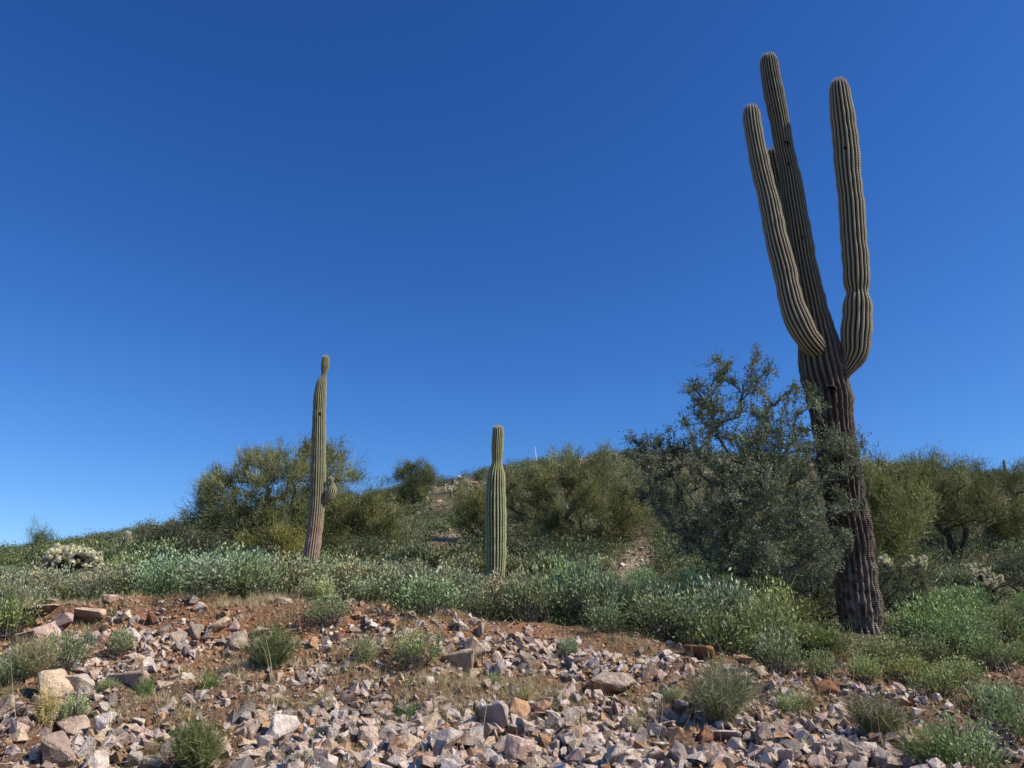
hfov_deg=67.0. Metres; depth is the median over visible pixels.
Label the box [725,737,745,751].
rock
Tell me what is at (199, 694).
rock
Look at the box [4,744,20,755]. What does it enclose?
rock
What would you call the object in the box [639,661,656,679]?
rock
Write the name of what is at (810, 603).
brittlebush
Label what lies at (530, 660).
rock
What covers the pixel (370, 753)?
rock
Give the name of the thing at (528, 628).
rock
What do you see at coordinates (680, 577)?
brittlebush
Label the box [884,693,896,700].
rock
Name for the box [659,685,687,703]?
brittlebush
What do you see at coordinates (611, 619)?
brittlebush
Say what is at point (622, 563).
hillside rubble
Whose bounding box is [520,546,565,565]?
brittlebush
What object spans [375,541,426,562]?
brittlebush
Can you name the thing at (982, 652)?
brittlebush
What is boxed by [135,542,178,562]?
brittlebush
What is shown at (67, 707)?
brittlebush
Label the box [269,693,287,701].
rock
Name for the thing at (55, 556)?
cholla
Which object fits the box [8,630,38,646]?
rock
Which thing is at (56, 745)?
rock
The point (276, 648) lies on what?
wispy bush
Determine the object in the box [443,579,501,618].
brittlebush
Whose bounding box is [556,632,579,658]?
brittlebush
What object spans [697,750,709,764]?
rock
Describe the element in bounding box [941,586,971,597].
brittlebush
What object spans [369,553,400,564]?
brittlebush
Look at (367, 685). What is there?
rock
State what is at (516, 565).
brittlebush
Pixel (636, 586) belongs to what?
brittlebush
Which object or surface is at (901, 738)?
rock
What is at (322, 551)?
brittlebush
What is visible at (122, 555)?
brittlebush
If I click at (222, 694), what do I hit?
rock
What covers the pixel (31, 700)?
rock
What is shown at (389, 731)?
rock
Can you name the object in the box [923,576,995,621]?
brittlebush
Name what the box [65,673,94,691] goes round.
rock
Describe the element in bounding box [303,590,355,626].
brittlebush
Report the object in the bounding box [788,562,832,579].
brittlebush
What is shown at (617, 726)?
rock
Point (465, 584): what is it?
brittlebush
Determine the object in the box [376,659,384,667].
rock
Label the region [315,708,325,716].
rock
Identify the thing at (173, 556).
brittlebush
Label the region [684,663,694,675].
rock
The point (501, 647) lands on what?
rock
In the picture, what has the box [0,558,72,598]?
brittlebush
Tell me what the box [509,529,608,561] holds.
desert shrub
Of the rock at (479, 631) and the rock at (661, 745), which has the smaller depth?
the rock at (661, 745)
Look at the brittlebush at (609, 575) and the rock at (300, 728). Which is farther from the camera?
the brittlebush at (609, 575)
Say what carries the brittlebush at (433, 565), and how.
on the ground at (176, 687)
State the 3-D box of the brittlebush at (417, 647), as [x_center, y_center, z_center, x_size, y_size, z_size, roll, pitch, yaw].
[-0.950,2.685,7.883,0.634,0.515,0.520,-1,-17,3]
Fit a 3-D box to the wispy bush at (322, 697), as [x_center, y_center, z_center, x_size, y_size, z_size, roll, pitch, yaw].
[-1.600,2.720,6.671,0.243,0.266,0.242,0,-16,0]
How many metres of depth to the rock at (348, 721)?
6.20 m
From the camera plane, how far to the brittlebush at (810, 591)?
13.04 m
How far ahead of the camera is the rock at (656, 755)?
5.08 m
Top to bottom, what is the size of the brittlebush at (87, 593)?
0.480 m
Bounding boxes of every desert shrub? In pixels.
[0,545,29,569]
[11,533,73,567]
[61,532,89,545]
[90,528,121,545]
[127,514,203,555]
[132,518,156,537]
[162,516,188,534]
[179,521,244,557]
[321,528,395,564]
[382,483,404,499]
[389,521,434,550]
[436,476,464,486]
[469,465,487,480]
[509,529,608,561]
[706,566,819,619]
[768,549,838,623]
[877,539,961,622]
[988,542,1023,580]
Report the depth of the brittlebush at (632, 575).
15.76 m
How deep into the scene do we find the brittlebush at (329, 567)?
13.10 m
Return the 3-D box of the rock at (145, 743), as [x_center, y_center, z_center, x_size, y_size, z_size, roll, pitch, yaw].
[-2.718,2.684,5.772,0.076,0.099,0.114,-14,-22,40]
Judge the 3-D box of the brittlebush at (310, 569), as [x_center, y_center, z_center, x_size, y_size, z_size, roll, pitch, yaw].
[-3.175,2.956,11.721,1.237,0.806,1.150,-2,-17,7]
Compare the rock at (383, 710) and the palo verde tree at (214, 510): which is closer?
the rock at (383, 710)
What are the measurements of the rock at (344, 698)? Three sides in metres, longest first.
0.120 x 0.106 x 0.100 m
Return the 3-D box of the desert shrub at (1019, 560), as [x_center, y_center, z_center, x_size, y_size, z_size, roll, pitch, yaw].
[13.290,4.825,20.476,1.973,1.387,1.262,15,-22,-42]
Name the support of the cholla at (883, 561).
on the ground at (176, 687)
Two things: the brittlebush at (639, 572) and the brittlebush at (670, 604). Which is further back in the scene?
the brittlebush at (639, 572)
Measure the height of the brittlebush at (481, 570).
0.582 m
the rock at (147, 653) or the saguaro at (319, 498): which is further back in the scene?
the saguaro at (319, 498)
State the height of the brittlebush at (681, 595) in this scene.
1.242 m
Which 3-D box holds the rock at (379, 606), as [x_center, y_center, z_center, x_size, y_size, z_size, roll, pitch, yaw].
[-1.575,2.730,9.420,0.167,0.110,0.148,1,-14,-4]
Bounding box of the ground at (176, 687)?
[0,455,1023,767]
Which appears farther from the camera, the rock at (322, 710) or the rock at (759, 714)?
the rock at (759, 714)
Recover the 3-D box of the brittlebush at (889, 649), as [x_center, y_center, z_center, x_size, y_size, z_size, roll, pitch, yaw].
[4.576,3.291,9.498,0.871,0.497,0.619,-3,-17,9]
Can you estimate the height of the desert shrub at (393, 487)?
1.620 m
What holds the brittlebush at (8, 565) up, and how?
on the ground at (176, 687)
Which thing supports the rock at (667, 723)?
on the ground at (176, 687)
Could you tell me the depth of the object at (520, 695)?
6.85 m
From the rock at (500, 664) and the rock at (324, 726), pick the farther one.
the rock at (500, 664)
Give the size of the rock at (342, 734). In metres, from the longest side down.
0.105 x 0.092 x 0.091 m
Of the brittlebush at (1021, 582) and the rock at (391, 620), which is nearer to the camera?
the rock at (391, 620)
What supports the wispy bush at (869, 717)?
on the ground at (176, 687)
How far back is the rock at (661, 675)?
7.82 m
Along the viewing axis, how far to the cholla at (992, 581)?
16.80 m
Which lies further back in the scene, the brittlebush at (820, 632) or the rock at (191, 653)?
the brittlebush at (820, 632)
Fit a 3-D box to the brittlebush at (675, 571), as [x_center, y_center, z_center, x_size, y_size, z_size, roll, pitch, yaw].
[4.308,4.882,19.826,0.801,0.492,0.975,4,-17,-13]
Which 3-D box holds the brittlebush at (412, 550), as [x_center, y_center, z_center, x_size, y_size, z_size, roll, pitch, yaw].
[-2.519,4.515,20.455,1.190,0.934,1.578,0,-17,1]
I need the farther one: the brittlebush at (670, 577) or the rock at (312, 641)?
the brittlebush at (670, 577)
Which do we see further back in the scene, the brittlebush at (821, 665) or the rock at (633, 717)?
the brittlebush at (821, 665)
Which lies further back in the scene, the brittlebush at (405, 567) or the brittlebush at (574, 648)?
the brittlebush at (405, 567)
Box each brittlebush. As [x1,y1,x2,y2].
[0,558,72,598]
[0,559,15,570]
[0,560,77,601]
[0,579,58,606]
[0,581,16,596]
[0,595,50,639]
[0,645,28,686]
[1,563,35,579]
[34,623,97,672]
[40,564,86,596]
[52,685,97,722]
[62,567,110,598]
[68,559,147,596]
[74,573,118,601]
[93,545,183,595]
[93,674,122,692]
[94,545,136,570]
[102,551,141,566]
[103,624,137,656]
[104,559,123,569]
[105,551,140,565]
[112,551,140,569]
[124,561,192,597]
[131,546,205,594]
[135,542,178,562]
[139,550,169,564]
[165,554,187,561]
[169,550,241,597]
[171,532,272,598]
[190,548,295,600]
[223,547,256,557]
[225,545,277,593]
[248,540,290,562]
[256,551,342,594]
[256,552,280,564]
[260,548,318,597]
[276,555,298,563]
[284,547,321,561]
[291,573,343,600]
[298,547,354,565]
[299,549,394,601]
[300,553,333,564]
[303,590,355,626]
[310,557,382,598]
[312,578,339,604]
[315,554,347,585]
[323,550,365,562]
[326,543,369,562]
[338,568,387,604]
[347,559,394,584]
[352,559,387,597]
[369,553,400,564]
[371,560,468,609]
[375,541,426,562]
[378,552,408,566]
[383,552,435,586]
[383,570,470,618]
[386,622,447,669]
[396,538,433,564]
[403,557,426,569]
[413,544,457,570]
[414,553,491,607]
[421,551,436,567]
[435,559,461,572]
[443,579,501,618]
[444,552,485,573]
[445,567,485,591]
[467,559,485,572]
[467,577,512,605]
[473,564,537,617]
[474,561,509,573]
[486,671,501,683]
[495,554,564,623]
[505,550,520,572]
[505,557,541,576]
[506,553,518,568]
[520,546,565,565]
[522,556,571,575]
[526,571,571,610]
[530,550,579,572]
[537,543,616,621]
[549,570,612,602]
[556,554,634,626]
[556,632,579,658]
[558,560,598,575]
[576,555,616,571]
[579,593,634,634]
[585,554,619,574]
[593,571,620,581]
[603,567,667,627]
[605,570,621,580]
[619,567,657,592]
[619,578,717,640]
[625,564,655,579]
[628,580,649,596]
[629,566,661,587]
[630,576,685,608]
[635,559,669,575]
[644,556,734,627]
[659,592,689,612]
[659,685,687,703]
[660,565,690,575]
[661,572,678,582]
[664,555,703,574]
[667,597,756,656]
[674,567,703,589]
[676,567,765,649]
[692,558,738,580]
[693,559,724,575]
[719,575,753,588]
[723,569,819,633]
[724,587,804,660]
[735,578,795,608]
[746,617,808,675]
[765,614,845,659]
[769,686,806,715]
[770,572,797,583]
[771,586,831,627]
[772,559,794,576]
[781,578,830,613]
[787,580,833,606]
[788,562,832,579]
[792,614,859,658]
[798,570,834,586]
[803,645,842,678]
[814,568,834,586]
[842,647,885,684]
[848,631,921,667]
[865,632,917,657]
[873,605,924,635]
[874,650,937,684]
[882,585,991,647]
[883,587,906,608]
[895,618,917,639]
[900,608,1007,658]
[904,656,974,700]
[905,628,960,665]
[915,707,1016,767]
[916,589,958,607]
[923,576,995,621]
[928,599,996,632]
[929,652,991,687]
[930,562,988,587]
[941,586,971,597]
[943,673,1023,713]
[952,625,1023,670]
[955,615,1005,650]
[967,596,1023,642]
[972,676,1023,745]
[976,586,1008,606]
[981,602,1003,622]
[986,577,1019,590]
[990,642,1023,665]
[992,607,1018,618]
[993,565,1023,593]
[997,639,1023,664]
[998,585,1023,599]
[1006,588,1023,604]
[1006,600,1023,615]
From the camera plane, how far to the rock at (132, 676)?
7.17 m
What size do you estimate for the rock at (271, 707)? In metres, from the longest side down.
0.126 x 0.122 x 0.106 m
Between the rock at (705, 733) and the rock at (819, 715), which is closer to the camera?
the rock at (705, 733)
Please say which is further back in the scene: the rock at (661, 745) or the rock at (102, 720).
the rock at (102, 720)
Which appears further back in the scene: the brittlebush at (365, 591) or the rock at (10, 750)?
the brittlebush at (365, 591)
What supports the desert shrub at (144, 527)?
on the ground at (176, 687)
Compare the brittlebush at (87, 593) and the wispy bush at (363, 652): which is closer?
the wispy bush at (363, 652)
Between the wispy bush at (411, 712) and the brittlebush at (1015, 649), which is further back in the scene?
the brittlebush at (1015, 649)
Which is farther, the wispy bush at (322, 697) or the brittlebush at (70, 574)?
the brittlebush at (70, 574)
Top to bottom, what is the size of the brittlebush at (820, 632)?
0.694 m
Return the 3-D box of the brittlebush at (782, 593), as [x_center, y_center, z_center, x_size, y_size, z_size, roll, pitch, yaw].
[3.551,3.160,10.800,1.052,1.157,1.480,6,-18,-20]
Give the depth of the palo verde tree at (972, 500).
26.26 m
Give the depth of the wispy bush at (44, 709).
6.27 m
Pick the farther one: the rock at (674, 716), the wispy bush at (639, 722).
the rock at (674, 716)
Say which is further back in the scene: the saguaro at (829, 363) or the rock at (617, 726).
the saguaro at (829, 363)
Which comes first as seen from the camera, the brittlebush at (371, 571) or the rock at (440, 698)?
the rock at (440, 698)
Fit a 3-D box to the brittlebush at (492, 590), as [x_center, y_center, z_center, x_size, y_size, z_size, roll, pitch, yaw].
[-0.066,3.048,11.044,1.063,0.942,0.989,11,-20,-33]
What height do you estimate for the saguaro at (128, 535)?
1.074 m
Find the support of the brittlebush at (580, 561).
on the ground at (176, 687)
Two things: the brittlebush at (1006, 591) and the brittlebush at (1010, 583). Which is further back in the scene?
the brittlebush at (1010, 583)
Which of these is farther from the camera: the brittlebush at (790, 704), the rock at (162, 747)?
the brittlebush at (790, 704)
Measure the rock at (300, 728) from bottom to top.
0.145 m
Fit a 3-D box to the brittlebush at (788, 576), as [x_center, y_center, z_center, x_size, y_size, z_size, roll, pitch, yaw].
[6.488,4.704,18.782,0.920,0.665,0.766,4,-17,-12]
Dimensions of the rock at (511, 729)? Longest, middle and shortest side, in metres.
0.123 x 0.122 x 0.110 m
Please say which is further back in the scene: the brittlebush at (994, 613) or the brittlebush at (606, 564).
the brittlebush at (606, 564)
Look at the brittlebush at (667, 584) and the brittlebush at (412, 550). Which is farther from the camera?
the brittlebush at (412, 550)
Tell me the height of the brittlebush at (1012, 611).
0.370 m
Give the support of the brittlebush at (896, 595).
on the ground at (176, 687)
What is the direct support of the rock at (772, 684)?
on the ground at (176, 687)
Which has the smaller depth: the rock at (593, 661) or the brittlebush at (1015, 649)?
the rock at (593, 661)
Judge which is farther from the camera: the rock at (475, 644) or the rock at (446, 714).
the rock at (475, 644)
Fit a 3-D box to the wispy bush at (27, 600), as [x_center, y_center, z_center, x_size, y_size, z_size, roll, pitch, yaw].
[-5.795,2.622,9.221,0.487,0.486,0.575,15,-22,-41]
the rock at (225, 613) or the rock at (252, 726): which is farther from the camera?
the rock at (225, 613)
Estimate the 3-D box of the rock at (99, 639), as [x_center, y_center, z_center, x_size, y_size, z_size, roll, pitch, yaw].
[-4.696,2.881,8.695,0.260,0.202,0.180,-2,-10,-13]
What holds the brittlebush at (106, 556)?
on the ground at (176, 687)
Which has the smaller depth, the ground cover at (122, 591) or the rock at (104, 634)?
the rock at (104, 634)
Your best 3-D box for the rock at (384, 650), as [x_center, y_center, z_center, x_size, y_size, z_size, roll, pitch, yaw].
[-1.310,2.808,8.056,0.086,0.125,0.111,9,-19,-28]
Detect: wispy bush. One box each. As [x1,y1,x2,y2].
[0,583,22,635]
[0,623,62,679]
[9,583,43,622]
[26,680,68,727]
[132,671,162,697]
[149,705,233,767]
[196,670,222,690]
[225,605,309,670]
[316,686,338,709]
[342,616,385,663]
[395,698,416,719]
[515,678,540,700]
[618,710,647,731]
[674,645,773,722]
[787,679,821,710]
[828,683,917,738]
[888,708,966,766]
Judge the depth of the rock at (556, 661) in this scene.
8.31 m
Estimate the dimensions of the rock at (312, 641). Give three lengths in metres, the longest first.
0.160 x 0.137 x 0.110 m
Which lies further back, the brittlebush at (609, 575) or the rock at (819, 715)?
the brittlebush at (609, 575)
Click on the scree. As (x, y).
(573, 751)
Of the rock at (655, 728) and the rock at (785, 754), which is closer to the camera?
the rock at (785, 754)
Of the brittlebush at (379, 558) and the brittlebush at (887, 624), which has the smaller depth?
the brittlebush at (887, 624)
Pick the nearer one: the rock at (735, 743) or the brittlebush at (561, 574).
the rock at (735, 743)
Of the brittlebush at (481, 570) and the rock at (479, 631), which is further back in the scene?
the brittlebush at (481, 570)
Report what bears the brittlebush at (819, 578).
on the ground at (176, 687)
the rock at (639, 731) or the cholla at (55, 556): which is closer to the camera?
the rock at (639, 731)
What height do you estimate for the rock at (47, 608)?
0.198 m
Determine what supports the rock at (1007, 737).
on the ground at (176, 687)
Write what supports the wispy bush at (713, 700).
on the ground at (176, 687)
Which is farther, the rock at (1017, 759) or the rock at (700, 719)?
the rock at (700, 719)
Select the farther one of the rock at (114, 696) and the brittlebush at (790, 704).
the brittlebush at (790, 704)
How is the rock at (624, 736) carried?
on the ground at (176, 687)
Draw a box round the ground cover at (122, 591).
[1,562,1023,666]
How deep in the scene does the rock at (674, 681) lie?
7.71 m
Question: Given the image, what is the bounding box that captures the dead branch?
[993,583,1020,592]
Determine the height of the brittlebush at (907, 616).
1.018 m
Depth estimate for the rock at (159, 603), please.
9.39 m
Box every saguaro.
[123,530,131,549]
[303,355,337,567]
[484,424,507,579]
[742,51,885,635]
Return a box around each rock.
[0,695,14,715]
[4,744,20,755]
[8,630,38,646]
[9,726,28,742]
[10,705,33,716]
[12,763,28,767]
[23,604,58,617]
[25,676,33,683]
[27,695,41,704]
[28,744,41,756]
[30,621,63,636]
[37,668,73,696]
[38,727,50,735]
[40,730,76,767]
[45,599,57,604]
[48,710,60,725]
[53,612,73,627]
[56,714,90,737]
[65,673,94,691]
[65,703,79,715]
[74,607,105,621]
[81,750,108,767]
[85,630,105,646]
[91,693,103,702]
[93,667,102,673]
[94,711,117,730]
[101,629,111,636]
[102,594,119,602]
[104,694,117,706]
[105,737,123,749]
[108,670,149,689]
[121,728,131,733]
[124,750,143,767]
[129,741,141,750]
[131,717,144,725]
[139,753,164,767]
[140,737,154,749]
[142,656,155,667]
[143,650,151,656]
[147,611,159,624]
[156,599,164,606]
[157,680,172,692]
[160,736,175,757]
[162,732,169,740]
[167,673,179,679]
[169,630,186,642]
[177,618,185,624]
[180,672,194,679]
[187,644,199,658]
[188,624,203,639]
[193,602,207,611]
[193,689,207,700]
[210,616,229,632]
[218,690,227,698]
[220,611,230,617]
[226,630,247,651]
[227,650,235,656]
[228,618,239,631]
[242,721,259,739]
[243,657,256,667]
[249,626,267,637]
[265,672,275,684]
[265,704,275,714]
[265,713,300,743]
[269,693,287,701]
[276,596,292,603]
[276,672,285,681]
[297,741,309,749]
[298,724,302,734]
[308,637,317,647]
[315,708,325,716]
[317,722,330,731]
[318,692,337,710]
[320,645,332,653]
[326,727,338,740]
[329,633,340,641]
[331,652,343,662]
[337,709,347,719]
[337,730,348,737]
[339,692,351,704]
[344,719,354,728]
[356,702,373,715]
[358,664,372,670]
[358,726,378,745]
[360,680,370,689]
[365,742,376,757]
[373,672,380,688]
[376,604,389,611]
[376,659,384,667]
[380,707,387,714]
[380,720,389,725]
[381,647,390,654]
[381,674,389,684]
[385,727,398,738]
[386,614,396,627]
[395,705,412,714]
[397,742,407,748]
[407,727,415,735]
[422,701,432,710]
[427,727,463,756]
[433,695,447,703]
[441,648,474,671]
[443,711,452,722]
[452,632,463,639]
[458,619,468,631]
[464,637,485,658]
[464,668,478,677]
[469,617,480,625]
[476,622,484,635]
[479,700,508,728]
[484,636,491,642]
[484,734,495,745]
[490,755,498,767]
[494,627,499,633]
[494,659,504,675]
[497,641,506,652]
[503,734,536,760]
[506,724,522,733]
[508,632,517,638]
[508,697,530,718]
[518,716,537,733]
[519,650,537,666]
[520,644,529,651]
[523,624,532,633]
[533,700,551,712]
[534,639,543,651]
[542,646,553,658]
[545,710,561,716]
[546,746,553,755]
[550,659,558,664]
[556,699,569,708]
[562,707,579,722]
[562,728,580,738]
[570,657,580,667]
[570,671,581,679]
[579,671,635,693]
[584,732,597,741]
[589,657,598,666]
[593,706,603,712]
[604,697,610,705]
[606,744,626,765]
[613,653,621,658]
[614,724,621,729]
[616,664,622,671]
[618,732,629,740]
[620,713,638,731]
[627,736,635,745]
[635,724,648,737]
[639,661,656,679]
[647,723,665,737]
[648,749,664,762]
[651,742,668,749]
[657,671,666,681]
[659,684,668,698]
[662,720,675,725]
[667,727,684,742]
[667,740,687,762]
[669,679,678,686]
[670,712,680,724]
[684,645,713,659]
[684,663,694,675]
[695,716,703,721]
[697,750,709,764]
[698,725,712,741]
[709,725,716,733]
[709,753,723,767]
[713,730,741,740]
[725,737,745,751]
[731,714,741,727]
[733,655,753,662]
[742,731,755,741]
[754,665,765,678]
[754,723,775,740]
[756,711,763,720]
[769,679,776,688]
[770,699,777,707]
[777,749,793,763]
[787,726,793,737]
[792,717,806,724]
[794,729,810,739]
[807,754,823,767]
[813,711,827,723]
[814,680,840,696]
[814,739,827,752]
[854,687,865,694]
[861,695,874,702]
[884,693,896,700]
[892,682,905,689]
[896,734,913,741]
[910,707,924,718]
[1000,729,1015,741]
[1001,747,1021,762]
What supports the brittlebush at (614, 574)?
on the ground at (176, 687)
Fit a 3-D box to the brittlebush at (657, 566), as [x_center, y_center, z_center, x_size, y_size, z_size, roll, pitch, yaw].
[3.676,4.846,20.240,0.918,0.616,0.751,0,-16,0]
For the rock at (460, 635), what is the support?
on the ground at (176, 687)
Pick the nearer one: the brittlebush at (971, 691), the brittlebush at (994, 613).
the brittlebush at (971, 691)
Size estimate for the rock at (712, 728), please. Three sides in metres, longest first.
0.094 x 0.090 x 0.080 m
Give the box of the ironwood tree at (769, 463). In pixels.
[613,340,873,611]
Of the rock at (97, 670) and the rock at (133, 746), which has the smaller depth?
the rock at (133, 746)
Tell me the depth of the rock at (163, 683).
7.06 m
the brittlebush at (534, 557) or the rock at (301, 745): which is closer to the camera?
the rock at (301, 745)
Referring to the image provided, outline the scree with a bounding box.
[0,594,1023,767]
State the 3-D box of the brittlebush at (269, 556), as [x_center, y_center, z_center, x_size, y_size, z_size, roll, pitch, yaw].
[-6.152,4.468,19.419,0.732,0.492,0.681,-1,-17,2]
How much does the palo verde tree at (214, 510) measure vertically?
4.450 m
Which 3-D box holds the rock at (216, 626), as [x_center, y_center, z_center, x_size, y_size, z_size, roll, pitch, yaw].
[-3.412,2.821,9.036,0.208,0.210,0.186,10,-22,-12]
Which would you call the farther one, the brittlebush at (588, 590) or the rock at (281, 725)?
the brittlebush at (588, 590)
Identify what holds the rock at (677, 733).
on the ground at (176, 687)
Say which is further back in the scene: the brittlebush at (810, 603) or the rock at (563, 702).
the brittlebush at (810, 603)
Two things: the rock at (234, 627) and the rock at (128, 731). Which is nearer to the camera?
the rock at (128, 731)
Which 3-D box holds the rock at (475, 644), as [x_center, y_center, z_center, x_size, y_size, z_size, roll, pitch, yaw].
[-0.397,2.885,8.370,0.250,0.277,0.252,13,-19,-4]
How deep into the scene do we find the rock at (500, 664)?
7.84 m
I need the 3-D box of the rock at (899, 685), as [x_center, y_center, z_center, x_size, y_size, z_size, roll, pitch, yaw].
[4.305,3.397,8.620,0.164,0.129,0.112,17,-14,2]
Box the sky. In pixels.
[0,0,1023,547]
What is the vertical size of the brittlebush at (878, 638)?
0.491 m
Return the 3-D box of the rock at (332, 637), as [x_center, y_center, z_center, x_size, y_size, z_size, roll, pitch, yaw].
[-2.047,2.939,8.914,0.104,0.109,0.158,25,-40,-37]
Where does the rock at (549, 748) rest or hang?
on the ground at (176, 687)
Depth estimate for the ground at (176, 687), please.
8.92 m
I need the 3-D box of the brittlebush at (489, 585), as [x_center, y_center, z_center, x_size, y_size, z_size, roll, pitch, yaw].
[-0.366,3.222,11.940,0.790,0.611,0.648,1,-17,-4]
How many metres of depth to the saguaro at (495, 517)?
19.21 m
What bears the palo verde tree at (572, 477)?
on the ground at (176, 687)
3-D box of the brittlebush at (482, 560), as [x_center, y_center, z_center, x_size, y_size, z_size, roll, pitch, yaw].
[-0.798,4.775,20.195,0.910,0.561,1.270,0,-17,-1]
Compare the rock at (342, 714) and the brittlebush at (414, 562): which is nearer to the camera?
the rock at (342, 714)
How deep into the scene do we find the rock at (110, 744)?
5.70 m
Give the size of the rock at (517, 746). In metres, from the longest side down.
0.225 x 0.221 x 0.211 m
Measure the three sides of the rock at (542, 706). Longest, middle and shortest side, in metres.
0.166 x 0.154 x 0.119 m
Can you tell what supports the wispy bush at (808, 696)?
on the ground at (176, 687)
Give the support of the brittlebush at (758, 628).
on the ground at (176, 687)
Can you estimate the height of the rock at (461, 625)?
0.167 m
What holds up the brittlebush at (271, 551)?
on the ground at (176, 687)
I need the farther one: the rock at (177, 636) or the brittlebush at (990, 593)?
the brittlebush at (990, 593)
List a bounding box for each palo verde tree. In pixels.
[19,515,66,548]
[172,428,373,550]
[232,505,306,557]
[299,472,413,553]
[383,456,439,512]
[441,477,511,539]
[486,438,660,553]
[642,450,823,548]
[861,443,946,597]
[899,440,1021,558]
[974,455,1023,549]
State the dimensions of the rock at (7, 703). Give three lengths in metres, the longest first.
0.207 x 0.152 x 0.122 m
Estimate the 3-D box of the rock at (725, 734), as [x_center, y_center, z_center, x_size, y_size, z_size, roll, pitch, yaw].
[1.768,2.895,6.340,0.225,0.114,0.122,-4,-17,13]
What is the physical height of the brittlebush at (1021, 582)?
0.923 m
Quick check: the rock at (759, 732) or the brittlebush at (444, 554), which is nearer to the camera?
the rock at (759, 732)
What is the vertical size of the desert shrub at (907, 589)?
1.825 m
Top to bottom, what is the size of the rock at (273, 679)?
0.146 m
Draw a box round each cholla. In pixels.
[43,542,103,576]
[445,485,456,490]
[878,553,898,605]
[902,554,928,599]
[965,562,1004,606]
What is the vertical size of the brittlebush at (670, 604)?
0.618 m
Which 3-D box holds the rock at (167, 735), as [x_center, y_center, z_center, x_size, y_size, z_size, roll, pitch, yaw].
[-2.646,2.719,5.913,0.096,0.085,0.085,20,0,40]
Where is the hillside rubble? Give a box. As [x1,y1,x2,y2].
[52,455,1019,620]
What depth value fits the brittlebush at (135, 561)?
10.89 m
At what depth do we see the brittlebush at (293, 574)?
11.15 m
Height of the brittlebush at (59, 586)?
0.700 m
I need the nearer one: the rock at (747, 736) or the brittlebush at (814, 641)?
the rock at (747, 736)
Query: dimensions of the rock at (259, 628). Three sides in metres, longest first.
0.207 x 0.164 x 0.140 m
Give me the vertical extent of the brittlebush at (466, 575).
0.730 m
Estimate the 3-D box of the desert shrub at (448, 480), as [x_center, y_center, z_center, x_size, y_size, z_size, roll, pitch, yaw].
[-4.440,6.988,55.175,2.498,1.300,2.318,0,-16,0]
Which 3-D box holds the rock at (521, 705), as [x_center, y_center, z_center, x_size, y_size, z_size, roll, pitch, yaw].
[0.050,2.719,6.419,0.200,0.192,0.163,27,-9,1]
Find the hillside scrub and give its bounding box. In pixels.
[0,447,1023,587]
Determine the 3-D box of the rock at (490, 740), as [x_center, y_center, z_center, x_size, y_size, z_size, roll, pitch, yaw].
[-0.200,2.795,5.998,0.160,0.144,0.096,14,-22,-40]
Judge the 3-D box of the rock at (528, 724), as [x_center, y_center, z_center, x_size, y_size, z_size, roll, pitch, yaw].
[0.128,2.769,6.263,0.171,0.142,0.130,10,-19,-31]
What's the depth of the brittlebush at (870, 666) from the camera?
8.07 m
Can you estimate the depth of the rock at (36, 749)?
5.59 m
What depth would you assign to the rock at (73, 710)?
6.46 m
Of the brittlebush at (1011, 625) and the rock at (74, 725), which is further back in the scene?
the brittlebush at (1011, 625)
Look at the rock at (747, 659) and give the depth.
8.96 m
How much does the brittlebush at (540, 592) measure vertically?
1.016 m
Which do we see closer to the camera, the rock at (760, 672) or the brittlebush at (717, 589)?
the rock at (760, 672)
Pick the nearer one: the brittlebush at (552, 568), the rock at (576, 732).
the rock at (576, 732)
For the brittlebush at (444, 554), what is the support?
on the ground at (176, 687)
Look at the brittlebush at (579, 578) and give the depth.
12.87 m
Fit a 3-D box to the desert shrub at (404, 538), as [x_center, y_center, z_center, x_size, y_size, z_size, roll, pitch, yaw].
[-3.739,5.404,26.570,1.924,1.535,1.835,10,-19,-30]
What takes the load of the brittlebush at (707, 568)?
on the ground at (176, 687)
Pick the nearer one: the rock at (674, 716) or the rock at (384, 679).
the rock at (674, 716)
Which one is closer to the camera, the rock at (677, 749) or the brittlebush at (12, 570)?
the rock at (677, 749)
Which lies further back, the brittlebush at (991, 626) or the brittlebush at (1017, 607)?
the brittlebush at (1017, 607)
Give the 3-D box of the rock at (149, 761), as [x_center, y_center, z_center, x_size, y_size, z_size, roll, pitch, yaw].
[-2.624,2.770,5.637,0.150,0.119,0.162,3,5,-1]
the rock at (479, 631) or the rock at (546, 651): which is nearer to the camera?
the rock at (546, 651)
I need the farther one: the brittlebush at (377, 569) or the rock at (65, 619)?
the brittlebush at (377, 569)
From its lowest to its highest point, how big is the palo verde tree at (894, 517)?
3.840 m
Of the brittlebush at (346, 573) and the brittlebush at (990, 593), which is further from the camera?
the brittlebush at (990, 593)
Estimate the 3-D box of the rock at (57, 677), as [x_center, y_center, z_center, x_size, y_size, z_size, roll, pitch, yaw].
[-4.101,2.720,6.956,0.292,0.323,0.229,-9,-24,-10]
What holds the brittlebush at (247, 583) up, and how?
on the ground at (176, 687)
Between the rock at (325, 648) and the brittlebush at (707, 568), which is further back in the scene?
the brittlebush at (707, 568)
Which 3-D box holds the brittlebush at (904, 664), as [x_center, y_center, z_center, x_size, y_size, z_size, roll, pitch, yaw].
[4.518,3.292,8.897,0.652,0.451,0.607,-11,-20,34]

